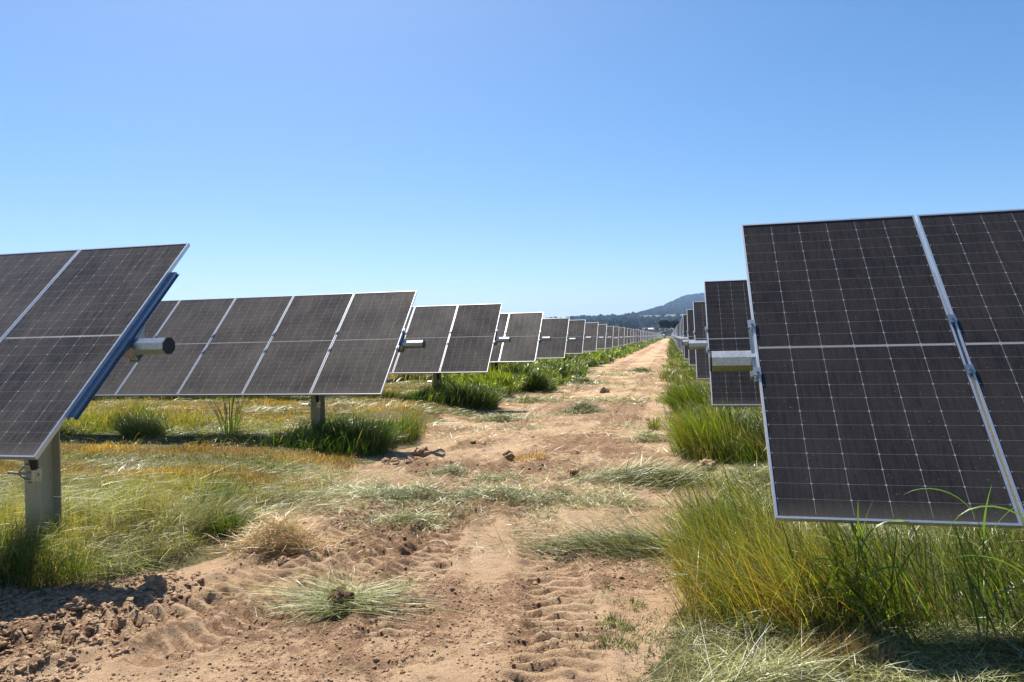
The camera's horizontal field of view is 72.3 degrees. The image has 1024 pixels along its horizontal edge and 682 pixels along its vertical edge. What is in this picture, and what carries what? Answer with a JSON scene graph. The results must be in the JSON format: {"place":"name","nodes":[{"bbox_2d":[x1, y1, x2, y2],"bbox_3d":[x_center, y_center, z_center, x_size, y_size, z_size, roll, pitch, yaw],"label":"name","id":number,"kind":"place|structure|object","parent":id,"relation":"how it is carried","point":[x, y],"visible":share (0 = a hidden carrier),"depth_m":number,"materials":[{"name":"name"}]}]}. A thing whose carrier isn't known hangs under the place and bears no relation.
{"place":"outdoors","nodes":[
{"label":"outdoors","id":0,"kind":"place"},
{"bbox_2d":[0,360,588,593],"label":"field grass","id":1,"kind":"structure","parent":0,"point":[358,443],"depth_m":10.01,"materials":[{"name":"green plant"}]},
{"bbox_2d":[0,314,1023,681],"bbox_3d":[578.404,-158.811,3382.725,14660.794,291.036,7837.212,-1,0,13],"label":"ground","id":2,"kind":"structure","parent":0,"point":[194,630],"depth_m":4.76,"materials":[{"name":"soil"}]},
{"bbox_2d":[0,636,9,648],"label":"soil clod","id":3,"kind":"object","parent":2,"relation":"on","point":[3,641],"visible":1,"depth_m":3.93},
{"bbox_2d":[61,596,89,610],"bbox_3d":[-2.694,1.635,4.337,0.140,0.113,0.146,-1,0,4],"label":"soil clod","id":4,"kind":"object","parent":2,"relation":"on","point":[78,602],"visible":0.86,"depth_m":4.31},
{"bbox_2d":[0,243,189,553],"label":"solar tracker","id":5,"kind":"object","parent":2,"relation":"on","point":[72,323],"visible":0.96,"depth_m":5.64,"materials":[{"name":"glass"}]},
{"bbox_2d":[93,403,183,437],"bbox_3d":[-6.243,1.291,11.722,1.365,0.587,1.504,-1,0,13],"label":"grass clump","id":6,"kind":"object","parent":2,"relation":"on","point":[145,426],"visible":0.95,"depth_m":11.53,"materials":[{"name":"green plant"}]},
{"bbox_2d":[137,573,167,591],"bbox_3d":[-2.409,1.639,4.713,0.176,0.145,0.196,-1,0,1],"label":"soil clod","id":7,"kind":"object","parent":2,"relation":"on","point":[156,582],"visible":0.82,"depth_m":4.67,"materials":[{"name":"brown soil"}]},
{"bbox_2d":[166,480,253,537],"bbox_3d":[-2.645,1.468,6.223,0.852,0.452,0.698,-1,0,40],"label":"pale grass tuft","id":8,"kind":"object","parent":2,"relation":"on","point":[218,508],"visible":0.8,"depth_m":6.15,"materials":[{"name":"grass"}]},
{"bbox_2d":[165,466,259,523],"bbox_3d":[-2.757,1.413,6.597,0.904,0.558,1.091,-1,0,13],"label":"dark grass tuft","id":9,"kind":"object","parent":2,"relation":"on","point":[225,489],"visible":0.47,"depth_m":6.57,"materials":[{"name":"green plant"}]},
{"bbox_2d":[200,396,252,435],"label":"tall reed grass","id":10,"kind":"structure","parent":2,"relation":"on","point":[231,420],"depth_m":11.47,"materials":[{"name":"green plant"}]},
{"bbox_2d":[202,503,254,539],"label":"green grass tuft","id":11,"kind":"object","parent":2,"relation":"on","point":[218,529],"visible":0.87,"depth_m":6.00,"materials":[{"name":"green plant"}]},
{"bbox_2d":[94,291,425,429],"bbox_3d":[-8.880,0.813,12.689,15.359,3.004,1.629,-1,0,13],"label":"solar tracker","id":12,"kind":"object","parent":2,"relation":"on","point":[318,348],"visible":0.67,"depth_m":11.47,"materials":[{"name":"glass"}]},
{"bbox_2d":[277,556,289,564],"bbox_3d":[-1.699,1.645,5.232,0.105,0.081,0.110,-1,0,-21],"label":"soil clod","id":13,"kind":"object","parent":2,"relation":"on","point":[282,560],"visible":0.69,"depth_m":5.21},
{"bbox_2d":[179,492,389,568],"bbox_3d":[-1.821,1.470,5.618,1.850,0.457,1.262,-1,0,-10],"label":"dry grass mound","id":14,"kind":"object","parent":2,"relation":"on","point":[281,533],"visible":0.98,"depth_m":5.56,"materials":[{"name":"beige plant"}]},
{"bbox_2d":[208,538,476,635],"bbox_3d":[-1.101,1.490,4.317,1.967,0.373,0.967,-1,0,13],"label":"uprooted grass clump","id":15,"kind":"object","parent":2,"relation":"on","point":[340,598],"visible":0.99,"depth_m":4.32,"materials":[{"name":"plant"}]},
{"bbox_2d":[310,411,411,443],"bbox_3d":[-2.334,1.348,10.883,1.668,0.568,1.561,-1,0,13],"label":"dark grass clump","id":16,"kind":"object","parent":2,"relation":"on","point":[375,421],"visible":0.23,"depth_m":10.81,"materials":[{"name":"green plant"}]},
{"bbox_2d":[0,386,750,681],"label":"soil crumbs","id":17,"kind":"object","parent":2,"relation":"on","point":[47,612],"visible":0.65,"depth_m":4.22,"materials":[{"name":"brown soil"}]},
{"bbox_2d":[312,498,493,536],"bbox_3d":[-0.920,1.548,6.309,1.879,0.271,1.190,-1,0,-10],"label":"hay heap","id":18,"kind":"object","parent":2,"relation":"on","point":[392,516],"visible":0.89,"depth_m":6.30,"materials":[{"name":"beige plant"}]},
{"bbox_2d":[312,475,500,510],"bbox_3d":[-1.299,1.554,7.422,3.057,0.248,1.566,-1,0,32],"label":"hay heap","id":19,"kind":"object","parent":2,"relation":"on","point":[397,489],"visible":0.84,"depth_m":7.23,"materials":[{"name":"beige plant"}]},
{"bbox_2d":[413,446,429,457],"bbox_3d":[-1.314,1.621,10.096,0.251,0.194,0.227,-1,0,-12],"label":"soil clod","id":20,"kind":"object","parent":2,"relation":"on","point":[422,452],"visible":0.81,"depth_m":10.03,"materials":[{"name":"brown soil"}]},
{"bbox_2d":[389,303,510,394],"bbox_3d":[-10.334,0.809,18.930,21.087,3.042,1.617,-1,0,13],"label":"solar tracker","id":21,"kind":"object","parent":2,"relation":"on","point":[470,339],"visible":0.21,"depth_m":16.83,"materials":[{"name":"glass"}]},
{"bbox_2d":[408,462,506,478],"bbox_3d":[-0.748,1.578,8.789,1.472,0.221,0.848,-1,0,13],"label":"hay heap","id":22,"kind":"object","parent":2,"relation":"on","point":[450,467],"visible":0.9,"depth_m":8.73,"materials":[{"name":"beige plant"}]},
{"bbox_2d":[435,376,509,409],"bbox_3d":[-0.881,1.212,16.617,1.913,0.813,1.695,-1,0,13],"label":"grass clump","id":23,"kind":"object","parent":2,"relation":"on","point":[495,399],"visible":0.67,"depth_m":16.37,"materials":[{"name":"green plant"}]},
{"bbox_2d":[446,312,550,368],"bbox_3d":[-6.817,0.728,24.048,16.485,3.015,1.678,-1,0,13],"label":"solar tracker","id":24,"kind":"object","parent":2,"relation":"on","point":[522,331],"visible":0.16,"depth_m":22.36,"materials":[{"name":"glass"}]},
{"bbox_2d":[426,467,584,483],"bbox_3d":[-0.097,1.564,8.254,1.992,0.233,0.842,-1,0,13],"label":"hay heap","id":25,"kind":"object","parent":2,"relation":"on","point":[497,476],"visible":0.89,"depth_m":8.22,"materials":[{"name":"beige plant"}]},
{"bbox_2d":[502,450,514,459],"bbox_3d":[-0.041,1.560,9.552,0.189,0.148,0.189,-1,0,20],"label":"soil clod","id":26,"kind":"object","parent":2,"relation":"on","point":[508,454],"visible":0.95,"depth_m":9.53,"materials":[{"name":"brown soil"}]},
{"bbox_2d":[0,364,1023,681],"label":"cut hay","id":27,"kind":"object","parent":2,"relation":"on","point":[336,490],"visible":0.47,"depth_m":6.35},
{"bbox_2d":[458,409,576,423],"bbox_3d":[-0.116,1.522,14.316,2.617,0.280,1.678,-1,0,-8],"label":"hay heap","id":28,"kind":"object","parent":2,"relation":"on","point":[499,416],"visible":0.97,"depth_m":14.34,"materials":[{"name":"beige plant"}]},
{"bbox_2d":[514,448,547,461],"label":"orange stubble tuft","id":29,"kind":"object","parent":2,"relation":"on","point":[532,456],"visible":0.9,"depth_m":9.54,"materials":[{"name":"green plant"}]},
{"bbox_2d":[510,369,553,391],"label":"grass clump","id":30,"kind":"object","parent":2,"relation":"on","point":[538,384],"visible":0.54,"depth_m":21.39,"materials":[{"name":"green plant"}]},
{"bbox_2d":[500,318,575,358],"bbox_3d":[-3.253,0.659,29.151,11.883,2.962,1.656,-1,0,13],"label":"solar tracker","id":31,"kind":"object","parent":2,"relation":"on","point":[555,330],"visible":0.07,"depth_m":27.93,"materials":[{"name":"glass"}]},
{"bbox_2d":[398,476,678,520],"bbox_3d":[0.339,1.518,6.969,3.445,0.275,1.546,-1,0,24],"label":"hay heap","id":32,"kind":"object","parent":2,"relation":"on","point":[493,490],"visible":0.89,"depth_m":7.08,"materials":[{"name":"beige plant"}]},
{"bbox_2d":[505,393,575,404],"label":"hay heap","id":33,"kind":"object","parent":2,"relation":"on","point":[531,399],"visible":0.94,"depth_m":17.87,"materials":[{"name":"beige plant"}]},
{"bbox_2d":[432,338,662,396],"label":"weeds","id":34,"kind":"object","parent":2,"relation":"on","point":[503,379],"visible":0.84,"depth_m":24.09,"materials":[{"name":"green plant"}]},
{"bbox_2d":[569,468,579,475],"bbox_3d":[0.743,1.558,8.308,0.127,0.114,0.154,-1,0,-13],"label":"soil clod","id":35,"kind":"object","parent":2,"relation":"on","point":[574,473],"visible":0.88,"depth_m":8.27,"materials":[{"name":"brown soil"}]},
{"bbox_2d":[565,320,590,353],"bbox_3d":[-0.878,0.562,34.524,9.582,3.015,1.634,-1,0,13],"label":"solar tracker","id":36,"kind":"object","parent":2,"relation":"on","point":[576,329],"visible":0.09,"depth_m":33.60,"materials":[{"name":"glass"}]},
{"bbox_2d":[544,400,624,415],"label":"hay heap","id":37,"kind":"object","parent":2,"relation":"on","point":[583,406],"visible":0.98,"depth_m":15.55,"materials":[{"name":"beige plant"}]},
{"bbox_2d":[558,374,615,384],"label":"hay heap","id":38,"kind":"object","parent":2,"relation":"on","point":[584,379],"visible":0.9,"depth_m":25.42,"materials":[{"name":"plant"}]},
{"bbox_2d":[583,322,603,351],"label":"solar tracker","id":39,"kind":"object","parent":2,"relation":"on","point":[591,331],"visible":0.14,"depth_m":39.15,"materials":[{"name":"glass"}]},
{"bbox_2d":[596,324,611,348],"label":"solar tracker","id":40,"kind":"object","parent":2,"relation":"on","point":[602,329],"visible":0.16,"depth_m":44.83,"materials":[{"name":"metal"}]},
{"bbox_2d":[599,387,609,392],"bbox_3d":[2.748,1.486,20.731,0.309,0.281,0.347,-1,0,17],"label":"soil clod","id":41,"kind":"object","parent":2,"relation":"on","point":[604,390],"visible":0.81,"depth_m":20.64,"materials":[{"name":"brown soil"}]},
{"bbox_2d":[606,320,615,325],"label":"hill tree","id":42,"kind":"object","parent":2,"relation":"on","point":[610,322],"visible":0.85,"depth_m":1113.00,"materials":[{"name":"green plant"}]},
{"bbox_2d":[605,326,617,348],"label":"solar tracker","id":43,"kind":"object","parent":2,"relation":"on","point":[609,333],"visible":0.23,"depth_m":50.43,"materials":[{"name":"glass"}]},
{"bbox_2d":[612,327,622,346],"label":"solar tracker","id":44,"kind":"object","parent":2,"relation":"on","point":[615,334],"visible":0.2,"depth_m":56.10,"materials":[{"name":"glass"}]},
{"bbox_2d":[593,631,642,652],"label":"seedling grass","id":45,"kind":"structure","parent":2,"relation":"on","point":[616,638],"depth_m":3.65,"materials":[{"name":"green plant"}]},
{"bbox_2d":[616,319,623,327],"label":"hill tree","id":46,"kind":"object","parent":2,"relation":"on","point":[620,323],"visible":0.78,"depth_m":1105.03,"materials":[{"name":"green plant"}]},
{"bbox_2d":[618,327,627,345],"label":"solar tracker","id":47,"kind":"object","parent":2,"relation":"on","point":[621,334],"visible":0.16,"depth_m":61.69,"materials":[{"name":"metal"}]},
{"bbox_2d":[615,328,633,347],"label":"solar tracker","id":48,"kind":"object","parent":2,"relation":"on","point":[629,334],"visible":0.13,"depth_m":73.00,"materials":[{"name":"glass"}]},
{"bbox_2d":[624,328,630,344],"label":"solar tracker","id":49,"kind":"object","parent":2,"relation":"on","point":[626,335],"visible":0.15,"depth_m":67.28,"materials":[{"name":"metal"}]},
{"bbox_2d":[623,319,632,327],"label":"hill tree","id":50,"kind":"object","parent":2,"relation":"on","point":[627,323],"visible":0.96,"depth_m":1084.12,"materials":[{"name":"green plant"}]},
{"bbox_2d":[386,505,874,575],"bbox_3d":[0.837,1.433,5.482,3.973,0.438,1.509,-1,0,13],"label":"hay heap","id":51,"kind":"object","parent":2,"relation":"on","point":[607,539],"visible":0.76,"depth_m":5.38,"materials":[{"name":"beige plant"}]},
{"bbox_2d":[560,293,704,328],"bbox_3d":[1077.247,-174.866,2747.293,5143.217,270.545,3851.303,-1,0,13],"label":"distant hill","id":52,"kind":"structure","parent":2,"relation":"on","point":[681,304],"depth_m":2734.01,"materials":[{"name":"blue"}]},
{"bbox_2d":[630,329,636,342],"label":"solar tracker","id":53,"kind":"object","parent":2,"relation":"on","point":[632,334],"visible":0.15,"depth_m":78.55,"materials":[{"name":"metal"}]},
{"bbox_2d":[633,329,638,341],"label":"solar tracker","id":54,"kind":"object","parent":2,"relation":"on","point":[634,339],"visible":0.15,"depth_m":84.11,"materials":[{"name":"metal"}]},
{"bbox_2d":[633,330,640,342],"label":"solar tracker","id":55,"kind":"object","parent":2,"relation":"on","point":[637,332],"visible":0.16,"depth_m":89.85,"materials":[{"name":"metal"}]},
{"bbox_2d":[515,445,770,495],"bbox_3d":[1.408,1.383,7.939,4.300,0.515,1.647,-1,0,13],"label":"hay heap","id":56,"kind":"object","parent":2,"relation":"on","point":[655,471],"visible":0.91,"depth_m":7.82,"materials":[{"name":"beige plant"}]},
{"bbox_2d":[616,428,674,443],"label":"hay heap","id":57,"kind":"object","parent":2,"relation":"on","point":[653,435],"visible":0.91,"depth_m":10.77,"materials":[{"name":"beige plant"}]},
{"bbox_2d":[624,366,669,371],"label":"hay heap","id":58,"kind":"object","parent":2,"relation":"on","point":[642,369],"visible":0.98,"depth_m":32.36,"materials":[{"name":"green plant"}]},
{"bbox_2d":[645,418,660,429],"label":"grass tuft","id":59,"kind":"object","parent":2,"relation":"on","point":[654,425],"visible":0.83,"depth_m":12.35,"materials":[{"name":"green plant"}]},
{"bbox_2d":[658,320,672,337],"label":"gum tree","id":60,"kind":"object","parent":2,"relation":"on","point":[665,324],"visible":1,"depth_m":414.26,"materials":[{"name":"green plant"}]},
{"bbox_2d":[670,320,678,328],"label":"gum tree","id":61,"kind":"object","parent":2,"relation":"on","point":[675,323],"visible":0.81,"depth_m":425.31,"materials":[{"name":"green plant"}]},
{"bbox_2d":[676,321,682,351],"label":"solar tracker","id":62,"kind":"object","parent":2,"relation":"on","point":[681,335],"visible":0.09,"depth_m":38.21,"materials":[{"name":"metal"}]},
{"bbox_2d":[651,380,709,411],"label":"leaning grass clump","id":63,"kind":"object","parent":2,"relation":"on","point":[687,393],"visible":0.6,"depth_m":14.87,"materials":[{"name":"green plant"}]},
{"bbox_2d":[676,315,688,358],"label":"solar tracker","id":64,"kind":"object","parent":2,"relation":"on","point":[686,352],"visible":0.05,"depth_m":26.95,"materials":[{"name":"glass"}]},
{"bbox_2d":[679,309,695,365],"bbox_3d":[8.038,0.431,20.637,6.059,2.952,1.558,-1,0,13],"label":"solar tracker","id":65,"kind":"object","parent":2,"relation":"on","point":[690,336],"visible":0.1,"depth_m":21.31,"materials":[{"name":"glass"}]},
{"bbox_2d":[682,301,709,379],"bbox_3d":[7.339,0.478,14.881,7.210,2.924,1.522,-1,0,13],"label":"solar tracker","id":66,"kind":"object","parent":2,"relation":"on","point":[702,355],"visible":0.09,"depth_m":15.65,"materials":[{"name":"glass"}]},
{"bbox_2d":[614,448,794,582],"bbox_3d":[1.346,1.196,4.899,1.324,0.864,1.563,-1,0,25],"label":"feathery grass clump","id":67,"kind":"object","parent":2,"relation":"on","point":[718,491],"visible":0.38,"depth_m":4.85,"materials":[{"name":"green plant"}]},
{"bbox_2d":[651,394,760,461],"bbox_3d":[2.550,1.130,9.280,1.644,0.877,1.638,-1,0,13],"label":"leaning grass clump","id":68,"kind":"object","parent":2,"relation":"on","point":[700,425],"visible":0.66,"depth_m":9.16,"materials":[{"name":"green plant"}]},
{"bbox_2d":[696,459,716,470],"bbox_3d":[2.346,1.520,8.452,0.266,0.197,0.241,-1,0,44],"label":"soil clod","id":69,"kind":"object","parent":2,"relation":"on","point":[701,464],"visible":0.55,"depth_m":8.39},
{"bbox_2d":[462,338,1023,681],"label":"verge grass","id":70,"kind":"structure","parent":2,"relation":"on","point":[787,578],"depth_m":4.01,"materials":[{"name":"green plant"}]},
{"bbox_2d":[621,594,941,681],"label":"hay heap","id":71,"kind":"object","parent":2,"relation":"on","point":[748,677],"visible":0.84,"depth_m":3.30,"materials":[{"name":"beige plant"}]},
{"bbox_2d":[789,593,845,629],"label":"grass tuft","id":72,"kind":"object","parent":2,"relation":"on","point":[815,612],"visible":0.17,"depth_m":3.87,"materials":[{"name":"green plant"}]},
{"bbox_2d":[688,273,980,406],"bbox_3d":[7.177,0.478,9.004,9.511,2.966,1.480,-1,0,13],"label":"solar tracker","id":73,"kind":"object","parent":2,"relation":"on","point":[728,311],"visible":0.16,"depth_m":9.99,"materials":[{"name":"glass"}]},
{"bbox_2d":[775,621,910,677],"bbox_3d":[1.597,1.504,3.458,0.630,0.201,0.419,-1,0,13],"label":"dry stubble","id":74,"kind":"object","parent":2,"relation":"on","point":[848,640],"visible":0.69,"depth_m":3.41,"materials":[{"name":"beige plant"}]},
{"bbox_2d":[805,508,915,643],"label":"broad leaf grass","id":75,"kind":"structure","parent":2,"relation":"on","point":[859,545],"depth_m":3.53,"materials":[{"name":"green plant"}]},
{"bbox_2d":[709,209,1023,528],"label":"solar tracker","id":76,"kind":"object","parent":2,"relation":"on","point":[866,360],"visible":1,"depth_m":4.11,"materials":[{"name":"glass"}]},
{"bbox_2d":[0,0,1023,318],"label":"sky","id":77,"kind":"structure","parent":0,"point":[558,158],"materials":[{"name":"blue"}]},
{"bbox_2d":[593,610,638,632],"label":"seedling grass","id":78,"kind":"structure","parent":0,"point":[613,617],"depth_m":3.94,"materials":[{"name":"green plant"}]},
{"bbox_2d":[613,595,649,609],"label":"seedling grass","id":79,"kind":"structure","parent":0,"point":[637,603],"depth_m":4.33,"materials":[{"name":"green plant"}]},
{"bbox_2d":[908,488,1023,658],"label":"broad leaf grass","id":80,"kind":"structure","parent":0,"point":[983,530],"depth_m":3.40,"materials":[{"name":"green plant"}]},
{"bbox_2d":[947,505,1023,574],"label":"broad leaf grass","id":81,"kind":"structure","parent":0,"point":[997,507],"depth_m":3.18,"materials":[{"name":"green plant"}]}
]}

